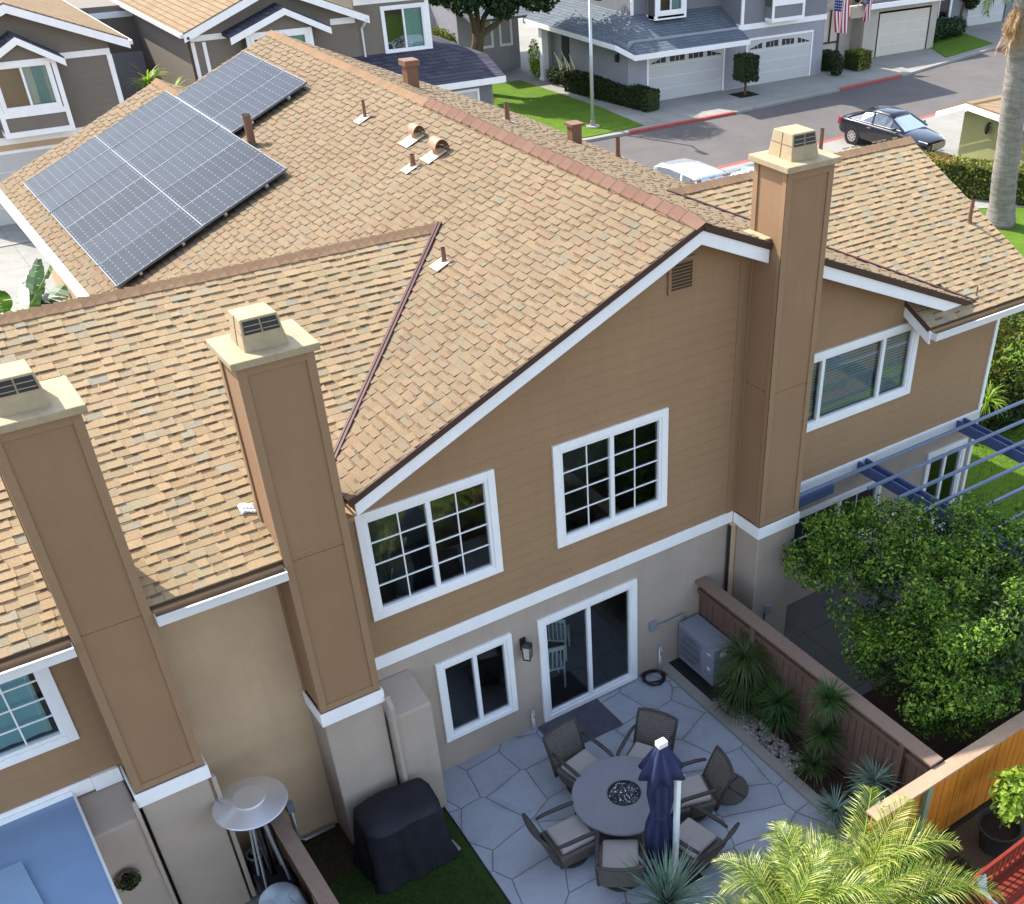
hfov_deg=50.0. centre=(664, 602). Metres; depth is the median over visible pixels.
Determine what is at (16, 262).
driveway
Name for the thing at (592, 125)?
street lamp
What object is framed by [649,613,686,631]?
electrical box
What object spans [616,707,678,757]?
patio chair
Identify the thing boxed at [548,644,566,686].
dining chair
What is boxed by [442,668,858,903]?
patio
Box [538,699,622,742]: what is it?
door mat
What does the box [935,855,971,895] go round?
ground shrub
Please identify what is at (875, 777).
spurge plant
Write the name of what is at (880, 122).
parked car
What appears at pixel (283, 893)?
covered furniture
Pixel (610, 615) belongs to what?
sliding door
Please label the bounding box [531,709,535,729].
garden tap
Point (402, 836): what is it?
covered grill
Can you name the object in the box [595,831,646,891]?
patio chair
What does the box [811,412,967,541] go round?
sliding door
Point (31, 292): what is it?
bird of paradise
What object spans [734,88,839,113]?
curb
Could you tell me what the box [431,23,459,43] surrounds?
lit shrub
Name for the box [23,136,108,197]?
solar panel
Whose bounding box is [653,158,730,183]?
parked car
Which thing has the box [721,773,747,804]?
umbrella base
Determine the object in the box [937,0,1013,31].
garage house
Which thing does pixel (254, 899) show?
side yard paving
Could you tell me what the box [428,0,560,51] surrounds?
street tree
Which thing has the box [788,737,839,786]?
spurge plant
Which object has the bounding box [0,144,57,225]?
garage door
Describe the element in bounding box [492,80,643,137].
front lawn
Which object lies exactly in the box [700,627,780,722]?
ponytail plant
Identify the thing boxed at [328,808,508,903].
synthetic turf
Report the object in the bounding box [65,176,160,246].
solar panel
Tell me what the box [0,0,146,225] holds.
gabled house
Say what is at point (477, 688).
window
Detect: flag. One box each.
[827,0,849,33]
[855,0,872,22]
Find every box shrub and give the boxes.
[821,49,839,70]
[843,48,872,70]
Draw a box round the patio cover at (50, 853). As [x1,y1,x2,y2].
[0,790,121,903]
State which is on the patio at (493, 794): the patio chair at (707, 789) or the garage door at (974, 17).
the patio chair at (707, 789)
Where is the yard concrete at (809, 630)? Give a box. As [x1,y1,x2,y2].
[756,528,1011,734]
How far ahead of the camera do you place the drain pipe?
15.46 m
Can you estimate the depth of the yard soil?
18.03 m
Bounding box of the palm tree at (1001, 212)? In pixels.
[977,0,1023,229]
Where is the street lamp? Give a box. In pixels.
[586,0,601,128]
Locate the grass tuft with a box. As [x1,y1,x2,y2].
[708,680,761,725]
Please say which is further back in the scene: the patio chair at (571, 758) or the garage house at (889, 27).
the garage house at (889, 27)
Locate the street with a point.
(721, 141)
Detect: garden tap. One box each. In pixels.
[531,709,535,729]
[658,646,662,668]
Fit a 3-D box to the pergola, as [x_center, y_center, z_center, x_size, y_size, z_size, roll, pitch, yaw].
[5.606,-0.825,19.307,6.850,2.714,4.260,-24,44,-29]
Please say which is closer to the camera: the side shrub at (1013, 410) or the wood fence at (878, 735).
the wood fence at (878, 735)
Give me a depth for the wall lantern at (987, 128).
41.14 m
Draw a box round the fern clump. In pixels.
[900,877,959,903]
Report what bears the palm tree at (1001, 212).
on the lawn at (1014, 236)
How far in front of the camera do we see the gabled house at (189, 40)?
39.75 m
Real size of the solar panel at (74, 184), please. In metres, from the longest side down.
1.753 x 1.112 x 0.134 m
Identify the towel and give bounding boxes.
[978,874,997,903]
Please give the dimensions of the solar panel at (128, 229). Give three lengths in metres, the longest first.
1.753 x 1.112 x 0.134 m
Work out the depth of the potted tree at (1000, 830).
15.39 m
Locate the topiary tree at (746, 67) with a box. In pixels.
[729,51,760,97]
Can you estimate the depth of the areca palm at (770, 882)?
13.80 m
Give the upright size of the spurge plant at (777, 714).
1.196 m
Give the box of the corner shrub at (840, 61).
[828,52,844,75]
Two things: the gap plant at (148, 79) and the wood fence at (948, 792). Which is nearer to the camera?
the wood fence at (948, 792)
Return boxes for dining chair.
[546,619,569,660]
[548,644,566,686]
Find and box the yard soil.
[798,633,1023,801]
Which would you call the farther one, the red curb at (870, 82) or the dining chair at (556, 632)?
the red curb at (870, 82)
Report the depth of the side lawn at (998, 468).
24.14 m
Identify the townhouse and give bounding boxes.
[0,30,1023,903]
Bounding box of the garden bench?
[964,837,1023,903]
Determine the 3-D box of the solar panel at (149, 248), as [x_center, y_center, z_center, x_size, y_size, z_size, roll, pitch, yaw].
[-8.746,-6.035,18.485,1.753,0.134,1.112,-41,50,-11]
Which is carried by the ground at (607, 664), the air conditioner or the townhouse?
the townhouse
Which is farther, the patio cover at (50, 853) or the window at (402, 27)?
the window at (402, 27)
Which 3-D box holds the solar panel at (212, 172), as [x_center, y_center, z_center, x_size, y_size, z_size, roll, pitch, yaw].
[-8.136,-7.705,19.531,1.753,0.134,1.112,-41,50,-11]
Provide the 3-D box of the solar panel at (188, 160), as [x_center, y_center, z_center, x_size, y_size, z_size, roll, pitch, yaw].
[-8.807,-8.259,20.233,1.753,0.134,1.112,-41,50,-12]
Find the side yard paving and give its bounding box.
[177,869,259,903]
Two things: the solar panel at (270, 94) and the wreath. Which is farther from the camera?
the solar panel at (270, 94)
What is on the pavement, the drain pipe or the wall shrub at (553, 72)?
the wall shrub at (553, 72)
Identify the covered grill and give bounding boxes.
[353,778,458,893]
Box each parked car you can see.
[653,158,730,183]
[725,163,753,174]
[838,105,945,151]
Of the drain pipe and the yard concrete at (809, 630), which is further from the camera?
the yard concrete at (809, 630)
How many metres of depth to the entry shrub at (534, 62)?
53.83 m
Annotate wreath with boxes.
[114,867,141,891]
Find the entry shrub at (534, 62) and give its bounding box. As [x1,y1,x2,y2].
[528,39,540,76]
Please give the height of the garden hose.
0.106 m
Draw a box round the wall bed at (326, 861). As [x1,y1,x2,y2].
[301,823,356,884]
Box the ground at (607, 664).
[21,356,997,902]
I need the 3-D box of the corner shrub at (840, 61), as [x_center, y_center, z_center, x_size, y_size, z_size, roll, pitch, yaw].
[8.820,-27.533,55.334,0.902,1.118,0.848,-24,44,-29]
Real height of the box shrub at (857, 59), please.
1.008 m
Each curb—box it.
[0,131,628,247]
[628,111,735,133]
[716,113,935,168]
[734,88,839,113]
[838,74,901,90]
[901,44,1007,76]
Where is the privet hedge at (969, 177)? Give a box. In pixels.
[923,150,1023,205]
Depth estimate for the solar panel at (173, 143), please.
20.88 m
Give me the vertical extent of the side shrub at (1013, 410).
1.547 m
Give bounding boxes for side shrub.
[978,359,1023,431]
[985,310,1023,406]
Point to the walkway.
(638, 117)
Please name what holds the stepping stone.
on the synthetic turf
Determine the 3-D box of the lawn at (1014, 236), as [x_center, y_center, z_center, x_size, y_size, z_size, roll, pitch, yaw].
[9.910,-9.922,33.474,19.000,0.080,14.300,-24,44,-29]
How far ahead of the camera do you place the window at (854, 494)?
20.30 m
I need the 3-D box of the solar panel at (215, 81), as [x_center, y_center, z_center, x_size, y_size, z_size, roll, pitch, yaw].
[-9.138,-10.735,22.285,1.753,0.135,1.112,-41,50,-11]
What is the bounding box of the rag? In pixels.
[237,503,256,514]
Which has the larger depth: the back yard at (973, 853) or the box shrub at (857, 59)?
the box shrub at (857, 59)
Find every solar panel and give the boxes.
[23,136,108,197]
[37,149,125,212]
[50,162,142,228]
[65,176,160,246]
[81,192,180,265]
[96,91,181,149]
[98,209,203,287]
[112,101,199,161]
[128,113,219,175]
[145,126,239,191]
[163,139,261,208]
[176,51,263,107]
[182,153,286,226]
[193,61,283,119]
[212,71,306,133]
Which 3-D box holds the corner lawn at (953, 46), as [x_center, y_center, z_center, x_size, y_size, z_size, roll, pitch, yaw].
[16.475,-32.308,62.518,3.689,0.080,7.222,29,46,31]
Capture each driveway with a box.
[0,242,60,313]
[720,110,966,170]
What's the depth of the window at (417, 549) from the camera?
15.47 m
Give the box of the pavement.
[0,18,1009,244]
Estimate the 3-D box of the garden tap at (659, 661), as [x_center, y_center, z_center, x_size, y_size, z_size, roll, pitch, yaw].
[-0.064,0.972,18.643,0.067,0.526,0.116,-11,39,-15]
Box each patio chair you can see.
[522,801,600,868]
[542,716,613,793]
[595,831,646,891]
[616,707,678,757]
[672,745,734,821]
[679,805,739,873]
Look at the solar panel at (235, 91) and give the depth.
21.53 m
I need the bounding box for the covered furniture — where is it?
[259,882,306,903]
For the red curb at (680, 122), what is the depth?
47.87 m
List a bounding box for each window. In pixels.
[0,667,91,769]
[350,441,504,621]
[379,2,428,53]
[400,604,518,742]
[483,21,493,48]
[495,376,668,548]
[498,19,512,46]
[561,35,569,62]
[720,292,919,434]
[792,447,881,569]
[937,0,952,18]
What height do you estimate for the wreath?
0.374 m
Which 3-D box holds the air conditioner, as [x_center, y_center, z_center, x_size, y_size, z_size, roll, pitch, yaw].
[0.708,0.921,18.473,0.620,0.885,1.200,-24,44,-29]
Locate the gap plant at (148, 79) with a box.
[126,64,172,90]
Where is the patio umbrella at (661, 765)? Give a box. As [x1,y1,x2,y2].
[638,737,702,888]
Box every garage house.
[428,0,826,100]
[826,0,939,58]
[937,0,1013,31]
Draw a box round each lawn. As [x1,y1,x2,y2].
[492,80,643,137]
[930,33,992,57]
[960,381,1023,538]
[979,207,1023,381]
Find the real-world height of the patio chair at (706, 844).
0.886 m
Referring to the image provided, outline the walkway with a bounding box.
[495,74,664,124]
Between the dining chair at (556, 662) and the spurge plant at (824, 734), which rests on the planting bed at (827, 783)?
the spurge plant at (824, 734)
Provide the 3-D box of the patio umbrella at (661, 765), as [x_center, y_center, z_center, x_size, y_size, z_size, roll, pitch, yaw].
[0.023,2.814,14.598,0.725,2.560,0.840,-24,44,-29]
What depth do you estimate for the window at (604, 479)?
16.79 m
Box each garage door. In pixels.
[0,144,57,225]
[454,88,479,100]
[647,48,724,100]
[746,30,813,85]
[874,5,931,56]
[966,0,1005,25]
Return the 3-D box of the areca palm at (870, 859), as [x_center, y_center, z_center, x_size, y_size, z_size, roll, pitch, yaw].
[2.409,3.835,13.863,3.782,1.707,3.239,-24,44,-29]
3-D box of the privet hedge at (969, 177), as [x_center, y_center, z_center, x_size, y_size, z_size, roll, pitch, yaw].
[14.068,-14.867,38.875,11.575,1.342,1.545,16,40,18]
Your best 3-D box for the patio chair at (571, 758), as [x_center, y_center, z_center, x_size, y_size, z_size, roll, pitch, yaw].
[-1.320,2.405,16.466,0.934,0.886,0.714,30,46,32]
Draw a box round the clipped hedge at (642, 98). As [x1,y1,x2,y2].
[563,69,659,112]
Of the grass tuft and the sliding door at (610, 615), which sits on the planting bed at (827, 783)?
the grass tuft
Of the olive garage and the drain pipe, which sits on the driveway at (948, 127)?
the olive garage
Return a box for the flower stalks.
[554,51,574,77]
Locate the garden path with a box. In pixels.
[966,196,1023,208]
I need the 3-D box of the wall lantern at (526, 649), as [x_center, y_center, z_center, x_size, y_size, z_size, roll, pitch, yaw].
[-2.107,0.711,16.451,0.198,0.362,0.198,6,38,6]
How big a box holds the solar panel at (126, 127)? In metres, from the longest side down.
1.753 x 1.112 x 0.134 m
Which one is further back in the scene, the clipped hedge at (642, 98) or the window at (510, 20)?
the window at (510, 20)
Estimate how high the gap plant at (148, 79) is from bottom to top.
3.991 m
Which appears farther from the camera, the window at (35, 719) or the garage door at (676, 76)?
the garage door at (676, 76)
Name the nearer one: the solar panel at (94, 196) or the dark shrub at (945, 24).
the solar panel at (94, 196)
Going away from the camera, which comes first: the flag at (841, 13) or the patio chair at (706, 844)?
the patio chair at (706, 844)
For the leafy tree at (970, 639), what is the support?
on the yard soil
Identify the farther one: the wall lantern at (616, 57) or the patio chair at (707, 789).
the wall lantern at (616, 57)
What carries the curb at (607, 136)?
on the street
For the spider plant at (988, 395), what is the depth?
24.66 m
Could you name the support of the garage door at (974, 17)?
in the garage house at (998, 11)
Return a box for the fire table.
[571,756,673,841]
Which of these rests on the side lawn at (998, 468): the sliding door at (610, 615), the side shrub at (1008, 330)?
the side shrub at (1008, 330)
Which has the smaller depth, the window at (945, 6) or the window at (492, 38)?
the window at (492, 38)
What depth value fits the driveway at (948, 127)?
46.33 m
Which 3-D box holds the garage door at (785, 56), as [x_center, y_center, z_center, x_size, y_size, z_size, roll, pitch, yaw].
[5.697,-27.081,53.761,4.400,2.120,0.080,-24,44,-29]
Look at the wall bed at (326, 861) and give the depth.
15.56 m
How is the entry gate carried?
attached to the garage house at (889, 27)
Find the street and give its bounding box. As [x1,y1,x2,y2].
[589,46,1007,168]
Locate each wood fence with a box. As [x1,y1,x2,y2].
[263,811,338,903]
[695,576,942,801]
[860,711,1023,872]
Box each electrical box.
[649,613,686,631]
[763,603,771,619]
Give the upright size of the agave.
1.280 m
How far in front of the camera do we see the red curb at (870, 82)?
54.56 m
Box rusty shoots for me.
[927,153,960,164]
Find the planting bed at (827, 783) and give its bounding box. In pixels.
[720,691,868,832]
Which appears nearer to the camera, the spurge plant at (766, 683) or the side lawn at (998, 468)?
the spurge plant at (766, 683)
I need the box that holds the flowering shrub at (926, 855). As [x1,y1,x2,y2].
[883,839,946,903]
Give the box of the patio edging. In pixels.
[660,663,862,844]
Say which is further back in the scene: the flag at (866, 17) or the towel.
the flag at (866, 17)
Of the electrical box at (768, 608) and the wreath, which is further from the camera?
the electrical box at (768, 608)
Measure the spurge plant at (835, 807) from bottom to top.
0.617 m
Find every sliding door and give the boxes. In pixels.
[487,543,637,722]
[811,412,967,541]
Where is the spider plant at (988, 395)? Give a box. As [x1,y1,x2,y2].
[980,380,1010,425]
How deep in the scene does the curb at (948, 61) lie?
58.90 m
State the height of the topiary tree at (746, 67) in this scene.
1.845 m
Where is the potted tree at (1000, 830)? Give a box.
[977,765,1023,856]
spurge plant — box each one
[748,667,785,721]
[749,675,806,743]
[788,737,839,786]
[795,671,856,759]
[806,783,858,837]
[840,754,903,818]
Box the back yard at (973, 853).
[863,791,1023,903]
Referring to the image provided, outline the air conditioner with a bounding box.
[670,614,732,700]
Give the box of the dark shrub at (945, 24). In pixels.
[933,15,966,42]
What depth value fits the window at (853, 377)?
18.39 m
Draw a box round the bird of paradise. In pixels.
[0,258,69,313]
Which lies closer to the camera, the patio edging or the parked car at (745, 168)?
the patio edging
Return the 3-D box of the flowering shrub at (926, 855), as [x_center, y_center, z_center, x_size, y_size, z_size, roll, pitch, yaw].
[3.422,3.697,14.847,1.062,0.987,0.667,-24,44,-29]
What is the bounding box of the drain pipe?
[285,800,334,840]
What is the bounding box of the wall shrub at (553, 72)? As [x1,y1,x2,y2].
[545,66,571,87]
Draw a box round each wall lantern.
[519,636,532,660]
[614,52,618,61]
[984,122,990,133]
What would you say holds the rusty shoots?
on the privet hedge at (969, 177)
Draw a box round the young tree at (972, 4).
[957,0,980,27]
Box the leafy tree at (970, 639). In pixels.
[780,492,1023,742]
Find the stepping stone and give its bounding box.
[452,839,460,850]
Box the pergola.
[798,399,1023,696]
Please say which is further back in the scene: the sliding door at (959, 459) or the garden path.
the garden path
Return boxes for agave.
[607,840,724,903]
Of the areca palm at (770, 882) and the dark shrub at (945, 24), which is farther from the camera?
the dark shrub at (945, 24)
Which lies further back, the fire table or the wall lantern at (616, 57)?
the wall lantern at (616, 57)
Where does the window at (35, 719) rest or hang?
in the townhouse
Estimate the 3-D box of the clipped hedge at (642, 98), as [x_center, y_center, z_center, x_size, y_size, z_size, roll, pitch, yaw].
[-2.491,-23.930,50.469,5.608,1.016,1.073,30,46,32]
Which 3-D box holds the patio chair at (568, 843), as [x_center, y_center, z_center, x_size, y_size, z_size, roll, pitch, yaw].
[-1.464,3.320,15.278,0.934,0.886,0.714,-22,43,-27]
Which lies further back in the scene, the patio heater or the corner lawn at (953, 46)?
the corner lawn at (953, 46)
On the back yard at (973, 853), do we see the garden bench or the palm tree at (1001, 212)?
the garden bench
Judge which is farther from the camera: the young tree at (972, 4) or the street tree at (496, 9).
the young tree at (972, 4)
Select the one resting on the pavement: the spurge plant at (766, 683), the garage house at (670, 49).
the garage house at (670, 49)
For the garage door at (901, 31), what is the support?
in the garage house at (889, 27)
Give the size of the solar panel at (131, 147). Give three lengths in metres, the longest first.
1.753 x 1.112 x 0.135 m
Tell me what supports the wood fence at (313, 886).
on the side yard paving
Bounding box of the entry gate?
[823,10,839,50]
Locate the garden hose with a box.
[641,669,667,685]
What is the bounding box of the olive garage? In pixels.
[935,95,1023,165]
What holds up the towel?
on the garden bench
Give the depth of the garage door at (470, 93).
42.18 m
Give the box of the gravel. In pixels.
[713,695,802,771]
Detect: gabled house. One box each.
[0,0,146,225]
[110,0,505,104]
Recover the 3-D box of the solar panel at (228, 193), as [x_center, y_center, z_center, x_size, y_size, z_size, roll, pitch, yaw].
[-7.465,-7.151,18.829,1.753,0.134,1.112,-41,50,-12]
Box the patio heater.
[212,776,298,895]
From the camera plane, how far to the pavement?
54.03 m
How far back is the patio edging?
17.41 m
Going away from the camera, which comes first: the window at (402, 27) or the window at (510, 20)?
the window at (402, 27)
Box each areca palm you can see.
[703,818,870,903]
[712,785,1006,903]
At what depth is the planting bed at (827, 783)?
16.85 m
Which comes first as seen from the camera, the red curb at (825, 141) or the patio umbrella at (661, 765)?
the patio umbrella at (661, 765)
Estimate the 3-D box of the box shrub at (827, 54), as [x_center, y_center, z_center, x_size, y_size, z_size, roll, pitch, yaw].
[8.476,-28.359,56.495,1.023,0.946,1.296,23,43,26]

